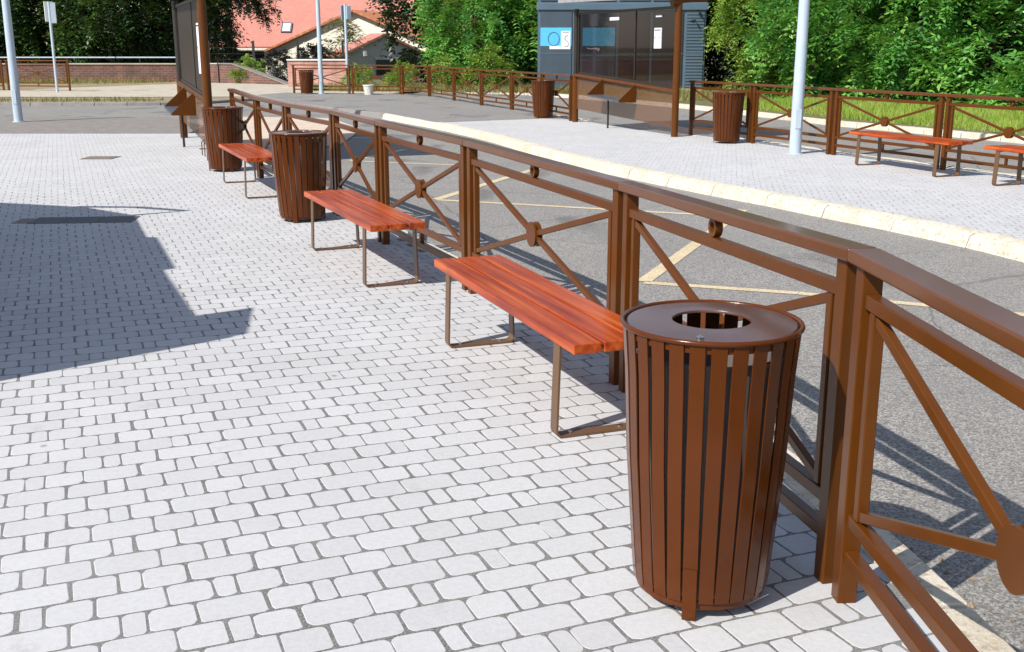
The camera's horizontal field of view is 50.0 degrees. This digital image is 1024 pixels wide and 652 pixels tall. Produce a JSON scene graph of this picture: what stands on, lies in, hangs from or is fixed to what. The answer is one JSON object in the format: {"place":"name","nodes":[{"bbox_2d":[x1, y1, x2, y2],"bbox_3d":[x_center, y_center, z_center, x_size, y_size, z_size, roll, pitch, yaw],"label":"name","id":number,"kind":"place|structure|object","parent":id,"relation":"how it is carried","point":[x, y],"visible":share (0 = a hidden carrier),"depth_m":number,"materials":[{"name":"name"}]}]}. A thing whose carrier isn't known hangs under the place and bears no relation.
{"place":"outdoors","nodes":[
{"label":"outdoors","id":0,"kind":"place"},
{"bbox_2d":[0,116,203,133],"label":"asphalt strip","id":1,"kind":"object","parent":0,"point":[98,125],"visible":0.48,"depth_m":23.68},
{"bbox_2d":[1,0,24,121],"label":"lamp post","id":2,"kind":"object","parent":1,"relation":"on","point":[13,75],"visible":1,"depth_m":24.45,"materials":[{"name":"paint"}]},
{"bbox_2d":[0,96,245,101],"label":"verge","id":3,"kind":"structure","parent":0,"point":[165,98],"depth_m":37.01,"materials":[{"name":"green plant"}]},
{"bbox_2d":[0,79,287,89],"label":"forecourt","id":4,"kind":"structure","parent":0,"point":[76,85],"depth_m":50.56,"materials":[{"name":"beige concrete"}]},
{"bbox_2d":[1,75,171,83],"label":"weeds","id":5,"kind":"object","parent":4,"relation":"on","point":[98,81],"visible":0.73,"depth_m":52.75,"materials":[{"name":"green plant"}]},
{"bbox_2d":[0,57,174,62],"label":"guard rail","id":6,"kind":"object","parent":4,"relation":"on","point":[91,57],"visible":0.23,"depth_m":54.95,"materials":[{"name":"metal"}]},
{"bbox_2d":[0,63,219,82],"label":"brick wall","id":7,"kind":"structure","parent":4,"relation":"on","point":[127,70],"depth_m":54.45,"materials":[{"name":"brick"}]},
{"bbox_2d":[228,53,266,82],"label":"shrub","id":8,"kind":"object","parent":4,"relation":"on","point":[234,72],"visible":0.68,"depth_m":51.91,"materials":[{"name":"green plant"}]},
{"bbox_2d":[218,63,287,84],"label":"ramp wall","id":9,"kind":"structure","parent":4,"relation":"on","point":[253,76],"depth_m":51.50,"materials":[{"name":"brick"}]},
{"bbox_2d":[208,41,343,69],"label":"wire fence","id":10,"kind":"object","parent":4,"relation":"on","point":[297,42],"visible":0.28,"depth_m":56.43,"materials":[{"name":"brown metal"}]},
{"bbox_2d":[256,48,296,81],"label":"shrub","id":11,"kind":"object","parent":4,"relation":"on","point":[275,54],"visible":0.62,"depth_m":54.45,"materials":[{"name":"green plant"}]},
{"bbox_2d":[0,83,398,96],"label":"footpath","id":12,"kind":"structure","parent":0,"point":[170,90],"depth_m":42.45,"materials":[{"name":"concrete"}]},
{"bbox_2d":[4,60,70,90],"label":"railing panel","id":13,"kind":"object","parent":12,"relation":"on","point":[66,65],"visible":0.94,"depth_m":42.97,"materials":[{"name":"paint"}]},
{"bbox_2d":[43,1,58,91],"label":"sign post","id":14,"kind":"object","parent":12,"relation":"on","point":[50,12],"visible":1,"depth_m":41.03,"materials":[{"name":"paint"}]},
{"bbox_2d":[293,42,341,58],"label":"shrub","id":15,"kind":"object","parent":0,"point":[312,52],"visible":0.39,"depth_m":55.51,"materials":[{"name":"purple plant"}]},
{"bbox_2d":[264,10,449,76],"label":"house","id":16,"kind":"structure","parent":0,"point":[367,21],"depth_m":67.60,"materials":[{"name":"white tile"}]},
{"bbox_2d":[257,93,568,121],"bbox_3d":[-3.491,-6.643,33.083,5.708,0.162,17.984,-6,15,-22],"label":"asphalt apron","id":17,"kind":"object","parent":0,"point":[433,108],"visible":0.62,"depth_m":31.06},
{"bbox_2d":[298,70,313,93],"bbox_3d":[-7.350,-8.733,39.259,0.555,0.843,0.555,-2,14,-7],"label":"litter bin","id":18,"kind":"object","parent":17,"relation":"on","point":[306,80],"visible":1,"depth_m":39.07,"materials":[{"name":"brown paint"}]},
{"bbox_2d":[316,0,324,93],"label":"lamp post","id":19,"kind":"object","parent":17,"relation":"on","point":[320,64],"visible":1,"depth_m":39.02,"materials":[{"name":"paint"}]},
{"bbox_2d":[291,64,350,93],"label":"railing panel","id":20,"kind":"object","parent":17,"relation":"on","point":[348,85],"visible":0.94,"depth_m":39.42,"materials":[{"name":"paint"}]},
{"bbox_2d":[341,4,350,93],"bbox_3d":[-5.841,-9.870,39.197,0.291,3.100,0.385,6,16,24],"label":"sign post","id":21,"kind":"object","parent":17,"relation":"on","point":[345,12],"visible":0.94,"depth_m":38.87,"materials":[{"name":"paint"}]},
{"bbox_2d":[350,65,400,93],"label":"railing panel","id":22,"kind":"object","parent":17,"relation":"on","point":[354,84],"visible":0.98,"depth_m":38.95,"materials":[{"name":"paint"}]},
{"bbox_2d":[401,65,428,95],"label":"railing panel","id":23,"kind":"object","parent":17,"relation":"on","point":[403,69],"visible":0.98,"depth_m":38.05,"materials":[{"name":"paint"}]},
{"bbox_2d":[428,66,452,99],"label":"railing panel","id":24,"kind":"object","parent":17,"relation":"on","point":[440,79],"visible":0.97,"depth_m":35.85,"materials":[{"name":"paint"}]},
{"bbox_2d":[452,67,480,104],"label":"railing panel","id":25,"kind":"object","parent":17,"relation":"on","point":[454,83],"visible":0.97,"depth_m":32.94,"materials":[{"name":"paint"}]},
{"bbox_2d":[480,69,510,109],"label":"railing panel","id":26,"kind":"object","parent":17,"relation":"on","point":[482,87],"visible":0.97,"depth_m":30.43,"materials":[{"name":"paint"}]},
{"bbox_2d":[510,71,541,109],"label":"railing panel","id":27,"kind":"object","parent":17,"relation":"on","point":[513,79],"visible":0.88,"depth_m":28.67,"materials":[{"name":"paint"}]},
{"bbox_2d":[531,80,555,118],"bbox_3d":[0.740,-5.390,26.076,0.582,0.885,0.582,-6,16,-24],"label":"litter bin","id":28,"kind":"object","parent":17,"relation":"on","point":[543,96],"visible":1,"depth_m":25.88,"materials":[{"name":"brown paint"}]},
{"bbox_2d":[541,73,572,120],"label":"railing panel","id":29,"kind":"object","parent":17,"relation":"on","point":[570,84],"visible":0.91,"depth_m":25.41,"materials":[{"name":"paint"}]},
{"bbox_2d":[0,133,947,651],"bbox_3d":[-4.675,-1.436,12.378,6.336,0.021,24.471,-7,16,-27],"label":"pavement","id":30,"kind":"structure","parent":0,"point":[866,633],"depth_m":4.62,"materials":[{"name":"grey stone"}]},
{"bbox_2d":[11,216,139,223],"bbox_3d":[-4.274,-1.038,10.771,1.132,0.010,0.400,-1,14,-6],"label":"drain channel","id":31,"kind":"object","parent":30,"relation":"on","point":[99,219],"visible":1,"depth_m":10.72,"materials":[{"name":"metal"}]},
{"bbox_2d":[164,0,212,160],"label":"bus shelter","id":32,"kind":"object","parent":30,"relation":"on","point":[191,43],"visible":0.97,"depth_m":17.79,"materials":[{"name":"brown paint"}]},
{"bbox_2d":[175,0,202,94],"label":"window frame","id":33,"kind":"structure","parent":32,"relation":"in","point":[187,1],"depth_m":18.35,"materials":[{"name":"metal"}]},
{"bbox_2d":[201,106,243,171],"bbox_3d":[-3.930,-2.555,14.983,0.566,0.860,0.566,7,16,26],"label":"litter bin","id":34,"kind":"object","parent":30,"relation":"on","point":[223,124],"visible":0.98,"depth_m":14.79,"materials":[{"name":"brown paint"}]},
{"bbox_2d":[227,88,258,177],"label":"railing panel","id":35,"kind":"object","parent":30,"relation":"on","point":[233,91],"visible":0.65,"depth_m":14.86,"materials":[{"name":"paint"}]},
{"bbox_2d":[219,143,276,198],"bbox_3d":[-3.108,-1.853,13.018,0.404,0.470,2.000,-6,15,-22],"label":"bench","id":36,"kind":"object","parent":30,"relation":"on","point":[249,152],"visible":0.91,"depth_m":12.75,"materials":[{"name":"paint"}]},
{"bbox_2d":[252,96,285,178],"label":"railing panel","id":37,"kind":"object","parent":30,"relation":"on","point":[258,118],"visible":0.56,"depth_m":13.67,"materials":[{"name":"paint"}]},
{"bbox_2d":[269,130,327,222],"bbox_3d":[-2.060,-1.463,10.689,0.566,0.860,0.566,-6,15,-22],"label":"litter bin","id":38,"kind":"object","parent":30,"relation":"on","point":[299,166],"visible":1,"depth_m":10.50,"materials":[{"name":"brown paint"}]},
{"bbox_2d":[282,102,335,213],"bbox_3d":[-2.175,-1.835,11.838,0.095,1.060,1.834,-7,16,-25],"label":"railing panel","id":39,"kind":"object","parent":30,"relation":"on","point":[289,116],"visible":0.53,"depth_m":11.38,"materials":[{"name":"paint"}]},
{"bbox_2d":[329,110,384,241],"bbox_3d":[-1.442,-1.427,10.224,0.095,1.065,1.799,-5,15,-21],"label":"railing panel","id":40,"kind":"object","parent":30,"relation":"on","point":[337,126],"visible":0.71,"depth_m":10.15,"materials":[{"name":"paint"}]},
{"bbox_2d":[304,189,425,287],"bbox_3d":[-1.173,-0.700,8.484,0.404,0.470,2.000,-6,15,-22],"label":"bench","id":41,"kind":"object","parent":30,"relation":"on","point":[364,212],"visible":1,"depth_m":8.06,"materials":[{"name":"paint"}]},
{"bbox_2d":[375,121,473,290],"bbox_3d":[-0.703,-0.980,8.465,0.095,1.065,2.113,-6,15,-22],"label":"railing panel","id":42,"kind":"object","parent":30,"relation":"on","point":[461,237],"visible":0.81,"depth_m":8.27,"materials":[{"name":"paint"}]},
{"bbox_2d":[434,255,625,437],"bbox_3d":[0.092,0.057,5.509,0.404,0.470,2.000,-5,15,-20],"label":"bench","id":43,"kind":"object","parent":30,"relation":"on","point":[561,317],"visible":0.89,"depth_m":5.18,"materials":[{"name":"red wood"}]},
{"bbox_2d":[463,139,633,384],"bbox_3d":[0.130,-0.466,6.444,0.095,1.065,2.370,-5,15,-20],"label":"railing panel","id":44,"kind":"object","parent":30,"relation":"on","point":[535,233],"visible":0.77,"depth_m":6.08,"materials":[{"name":"paint"}]},
{"bbox_2d":[620,299,804,620],"bbox_3d":[0.588,0.398,3.341,0.538,0.877,0.538,5,15,17],"label":"litter bin","id":45,"kind":"object","parent":30,"relation":"on","point":[706,464],"visible":1,"depth_m":3.16,"materials":[{"name":"brown paint"}]},
{"bbox_2d":[618,182,875,583],"bbox_3d":[0.785,0.049,4.341,0.095,1.105,2.158,-3,15,-12],"label":"railing panel","id":46,"kind":"object","parent":30,"relation":"on","point":[818,477],"visible":0.56,"depth_m":3.56,"materials":[{"name":"paint"}]},
{"bbox_2d":[831,248,1023,651],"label":"railing panel","id":47,"kind":"object","parent":30,"relation":"on","point":[876,315],"visible":0.95,"depth_m":2.85,"materials":[{"name":"paint"}]},
{"bbox_2d":[0,92,1023,651],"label":"road","id":48,"kind":"structure","parent":0,"point":[918,478],"depth_m":8.66,"materials":[{"name":"grey asphalt"}]},
{"bbox_2d":[0,98,252,105],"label":"kerb","id":49,"kind":"structure","parent":48,"relation":"on","point":[103,103],"depth_m":34.21,"materials":[{"name":"grey concrete"}]},
{"bbox_2d":[187,116,355,151],"bbox_3d":[-5.058,-4.256,23.875,4.078,0.001,10.748,-6,15,-22],"label":"concrete pad","id":50,"kind":"object","parent":48,"relation":"on","point":[272,122],"visible":0.11,"depth_m":24.72,"materials":[{"name":"beige concrete"}]},
{"bbox_2d":[433,168,540,198],"bbox_3d":[-0.270,-1.951,14.872,0.142,0.001,3.698,5,15,20],"label":"road marking","id":51,"kind":"object","parent":48,"relation":"on","point":[481,185],"visible":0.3,"depth_m":14.55,"materials":[{"name":"paint"}]},
{"bbox_2d":[437,199,694,214],"bbox_3d":[0.648,-1.362,12.555,3.353,0.001,0.117,6,15,21],"label":"road marking","id":52,"kind":"object","parent":48,"relation":"on","point":[567,206],"visible":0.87,"depth_m":12.59,"materials":[{"name":"paint"}]},
{"bbox_2d":[202,134,1015,651],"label":"kerb","id":53,"kind":"structure","parent":48,"relation":"on","point":[978,632],"depth_m":3.42,"materials":[{"name":"stone"}]},
{"bbox_2d":[639,209,746,281],"bbox_3d":[1.815,-0.831,10.469,0.121,0.001,4.204,6,15,21],"label":"road marking","id":54,"kind":"object","parent":48,"relation":"on","point":[660,269],"visible":0.4,"depth_m":9.46,"materials":[{"name":"paint"}]},
{"bbox_2d":[382,113,1023,261],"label":"kerb","id":55,"kind":"structure","parent":48,"relation":"on","point":[1008,247],"depth_m":12.55,"materials":[{"name":"stone"}]},
{"bbox_2d":[407,90,1023,143],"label":"kerb","id":56,"kind":"structure","parent":48,"relation":"on","point":[955,133],"depth_m":24.47,"materials":[{"name":"stone"}]},
{"bbox_2d":[409,231,1022,651],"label":"gutter grit","id":57,"kind":"object","parent":48,"relation":"on","point":[971,603],"visible":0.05,"depth_m":3.77,"materials":[{"name":"grey gravel"}]},
{"bbox_2d":[553,114,1023,176],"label":"kerb","id":58,"kind":"structure","parent":48,"relation":"on","point":[922,162],"depth_m":18.15,"materials":[{"name":"stone"}]},
{"bbox_2d":[643,281,1023,315],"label":"road marking","id":59,"kind":"object","parent":48,"relation":"on","point":[777,291],"visible":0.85,"depth_m":8.25,"materials":[{"name":"paint"}]},
{"bbox_2d":[350,79,1023,135],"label":"bank","id":60,"kind":"structure","parent":0,"point":[705,103],"depth_m":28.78,"materials":[{"name":"green plant"}]},
{"bbox_2d":[286,59,349,86],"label":"pink wall","id":61,"kind":"structure","parent":60,"relation":"on","point":[336,77],"depth_m":46.94,"materials":[{"name":"brick"}]},
{"bbox_2d":[380,60,419,87],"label":"shrub","id":62,"kind":"object","parent":60,"relation":"on","point":[391,77],"visible":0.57,"depth_m":44.34,"materials":[{"name":"green plant"}]},
{"bbox_2d":[420,54,470,88],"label":"shrub","id":63,"kind":"object","parent":60,"relation":"on","point":[465,77],"visible":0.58,"depth_m":43.84,"materials":[{"name":"green plant"}]},
{"bbox_2d":[365,0,536,82],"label":"tree","id":64,"kind":"object","parent":60,"relation":"on","point":[390,13],"visible":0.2,"depth_m":52.20,"materials":[{"name":"green plant"}]},
{"bbox_2d":[405,0,537,85],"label":"tree","id":65,"kind":"object","parent":60,"relation":"on","point":[434,47],"visible":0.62,"depth_m":44.71,"materials":[{"name":"green plant"}]},
{"bbox_2d":[413,0,529,85],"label":"tree","id":66,"kind":"object","parent":60,"relation":"on","point":[452,4],"visible":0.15,"depth_m":47.09,"materials":[{"name":"green plant"}]},
{"bbox_2d":[460,41,523,92],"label":"shrub","id":67,"kind":"object","parent":60,"relation":"on","point":[492,57],"visible":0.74,"depth_m":43.05,"materials":[{"name":"green plant"}]},
{"bbox_2d":[450,0,537,85],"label":"tree","id":68,"kind":"object","parent":60,"relation":"on","point":[530,6],"visible":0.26,"depth_m":45.16,"materials":[{"name":"green plant"}]},
{"bbox_2d":[313,81,746,101],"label":"weeds","id":69,"kind":"object","parent":60,"relation":"on","point":[684,94],"visible":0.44,"depth_m":41.71,"materials":[{"name":"green plant"}]},
{"bbox_2d":[537,0,708,90],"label":"kiosk","id":70,"kind":"object","parent":60,"relation":"on","point":[606,46],"visible":0.69,"depth_m":42.13,"materials":[{"name":"grey metal"}]},
{"bbox_2d":[703,5,744,86],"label":"tree","id":71,"kind":"object","parent":60,"relation":"on","point":[710,75],"visible":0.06,"depth_m":47.38,"materials":[{"name":"green plant"}]},
{"bbox_2d":[694,0,832,88],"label":"tree","id":72,"kind":"object","parent":60,"relation":"on","point":[708,17],"visible":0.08,"depth_m":43.39,"materials":[{"name":"green plant"}]},
{"bbox_2d":[700,0,834,91],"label":"tree","id":73,"kind":"object","parent":60,"relation":"on","point":[725,9],"visible":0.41,"depth_m":39.97,"materials":[{"name":"green plant"}]},
{"bbox_2d":[732,0,886,98],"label":"tree","id":74,"kind":"object","parent":60,"relation":"on","point":[767,8],"visible":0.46,"depth_m":35.67,"materials":[{"name":"green plant"}]},
{"bbox_2d":[720,0,933,90],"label":"tree","id":75,"kind":"object","parent":60,"relation":"on","point":[751,23],"visible":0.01,"depth_m":41.31,"materials":[{"name":"green plant"}]},
{"bbox_2d":[760,0,948,99],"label":"tree","id":76,"kind":"object","parent":60,"relation":"on","point":[816,19],"visible":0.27,"depth_m":34.06,"materials":[{"name":"green plant"}]},
{"bbox_2d":[819,0,1023,103],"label":"tree","id":77,"kind":"object","parent":60,"relation":"on","point":[902,71],"visible":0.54,"depth_m":32.34,"materials":[{"name":"green plant"}]},
{"bbox_2d":[875,0,1023,111],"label":"tree","id":78,"kind":"object","parent":60,"relation":"on","point":[965,81],"visible":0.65,"depth_m":30.74,"materials":[{"name":"green plant"}]},
{"bbox_2d":[879,3,1023,92],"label":"tree","id":79,"kind":"object","parent":60,"relation":"on","point":[1001,51],"visible":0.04,"depth_m":36.46,"materials":[{"name":"green plant"}]},
{"bbox_2d":[932,0,1023,104],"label":"tree","id":80,"kind":"object","parent":60,"relation":"on","point":[991,4],"visible":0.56,"depth_m":30.20,"materials":[{"name":"green plant"}]},
{"bbox_2d":[444,117,1023,239],"bbox_3d":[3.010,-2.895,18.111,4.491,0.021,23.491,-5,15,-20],"label":"pavement","id":81,"kind":"structure","parent":0,"point":[657,146],"depth_m":15.10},
{"bbox_2d":[558,0,708,136],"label":"bus shelter","id":82,"kind":"object","parent":81,"relation":"on","point":[597,90],"visible":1,"depth_m":21.99,"materials":[{"name":"brown paint"}]},
{"bbox_2d":[577,6,674,88],"bbox_3d":[2.269,-5.684,22.423,0.040,1.510,4.408,-5,15,-20],"label":"window frame","id":83,"kind":"structure","parent":82,"relation":"in","point":[666,7],"depth_m":22.22,"materials":[{"name":"metal"}]},
{"bbox_2d":[688,80,752,142],"bbox_3d":[3.820,-3.957,20.198,0.095,1.050,2.058,-6,15,-22],"label":"railing panel","id":84,"kind":"object","parent":81,"relation":"on","point":[693,91],"visible":0.73,"depth_m":20.27,"materials":[{"name":"paint"}]},
{"bbox_2d":[712,91,745,143],"bbox_3d":[3.800,-3.677,19.341,0.582,0.885,0.582,11,18,37],"label":"litter bin","id":85,"kind":"object","parent":81,"relation":"on","point":[728,106],"visible":1,"depth_m":19.15,"materials":[{"name":"brown paint"}]},
{"bbox_2d":[750,83,834,154],"bbox_3d":[4.625,-3.458,18.235,0.095,1.050,2.294,-5,15,-20],"label":"railing panel","id":86,"kind":"object","parent":81,"relation":"on","point":[830,99],"visible":0.87,"depth_m":18.18,"materials":[{"name":"paint"}]},
{"bbox_2d":[786,0,809,154],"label":"lamp post","id":87,"kind":"object","parent":81,"relation":"on","point":[795,141],"visible":1,"depth_m":17.11,"materials":[{"name":"paint"}]},
{"bbox_2d":[795,109,801,128],"bbox_3d":[4.500,-3.250,17.237,0.090,0.300,0.012,0,14,0],"label":"service door","id":88,"kind":"structure","parent":87,"relation":"in","point":[798,111],"depth_m":17.23,"materials":[{"name":"paint"}]},
{"bbox_2d":[831,88,946,168],"bbox_3d":[5.480,-2.928,16.152,0.095,1.050,2.327,-6,15,-22],"label":"railing panel","id":89,"kind":"object","parent":81,"relation":"on","point":[939,106],"visible":0.91,"depth_m":16.05,"materials":[{"name":"paint"}]},
{"bbox_2d":[849,130,972,176],"bbox_3d":[5.410,-2.373,15.060,0.404,0.470,2.000,-5,15,-20],"label":"bench","id":90,"kind":"object","parent":81,"relation":"on","point":[936,141],"visible":1,"depth_m":14.72,"materials":[{"name":"paint"}]},
{"bbox_2d":[939,94,1023,170],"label":"railing panel","id":91,"kind":"object","parent":81,"relation":"on","point":[1007,133],"visible":0.98,"depth_m":14.51,"materials":[{"name":"paint"}]},
{"bbox_2d":[984,145,1023,185],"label":"bench","id":92,"kind":"object","parent":81,"relation":"on","point":[1010,148],"visible":1,"depth_m":13.39,"materials":[{"name":"paint"}]},
{"bbox_2d":[704,48,1006,118],"bbox_3d":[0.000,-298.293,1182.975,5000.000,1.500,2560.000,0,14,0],"label":"ground","id":93,"kind":"structure","parent":0,"point":[730,70],"depth_m":178.92,"materials":[{"name":"green plant"}]},
{"bbox_2d":[0,0,44,62],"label":"tree","id":94,"kind":"object","parent":93,"relation":"on","point":[15,5],"visible":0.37,"depth_m":58.41,"materials":[{"name":"green plant"}]},
{"bbox_2d":[0,0,128,62],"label":"tree","id":95,"kind":"object","parent":93,"relation":"on","point":[30,11],"visible":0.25,"depth_m":59.08,"materials":[{"name":"green plant"}]},
{"bbox_2d":[30,0,185,62],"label":"tree","id":96,"kind":"object","parent":93,"relation":"on","point":[74,11],"visible":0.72,"depth_m":56.71,"materials":[{"name":"green plant"}]},
{"bbox_2d":[51,0,210,62],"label":"tree","id":97,"kind":"object","parent":93,"relation":"on","point":[126,50],"visible":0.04,"depth_m":63.75,"materials":[{"name":"green plant"}]},
{"bbox_2d":[85,0,251,62],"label":"tree","id":98,"kind":"object","parent":93,"relation":"on","point":[169,39],"visible":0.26,"depth_m":57.98,"materials":[{"name":"green plant"}]},
{"bbox_2d":[206,0,282,62],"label":"tree","id":99,"kind":"object","parent":93,"relation":"on","point":[224,38],"visible":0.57,"depth_m":57.00,"materials":[{"name":"green plant"}]},
{"bbox_2d":[210,0,419,72],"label":"house","id":100,"kind":"structure","parent":93,"relation":"on","point":[298,17],"depth_m":77.35,"materials":[{"name":"tile"}]},
{"bbox_2d":[214,52,264,67],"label":"window","id":101,"kind":"structure","parent":100,"relation":"in","point":[258,57],"depth_m":76.69,"materials":[{"name":"glass"}]},
{"bbox_2d":[321,17,368,63],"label":"tree","id":102,"kind":"object","parent":93,"relation":"on","point":[350,34],"visible":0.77,"depth_m":56.46,"materials":[{"name":"green plant"}]},
{"bbox_2d":[339,63,375,88],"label":"shrub","id":103,"kind":"object","parent":93,"relation":"on","point":[358,80],"visible":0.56,"depth_m":43.40,"materials":[{"name":"green plant"}]},
{"bbox_2d":[326,33,426,78],"bbox_3d":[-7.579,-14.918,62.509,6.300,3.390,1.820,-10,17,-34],"label":"house","id":104,"kind":"structure","parent":93,"relation":"on","point":[371,50],"depth_m":61.55,"materials":[{"name":"tile"}]},
{"bbox_2d":[374,57,402,74],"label":"window","id":105,"kind":"structure","parent":104,"relation":"in","point":[379,60],"depth_m":61.90,"materials":[{"name":"black glass"}]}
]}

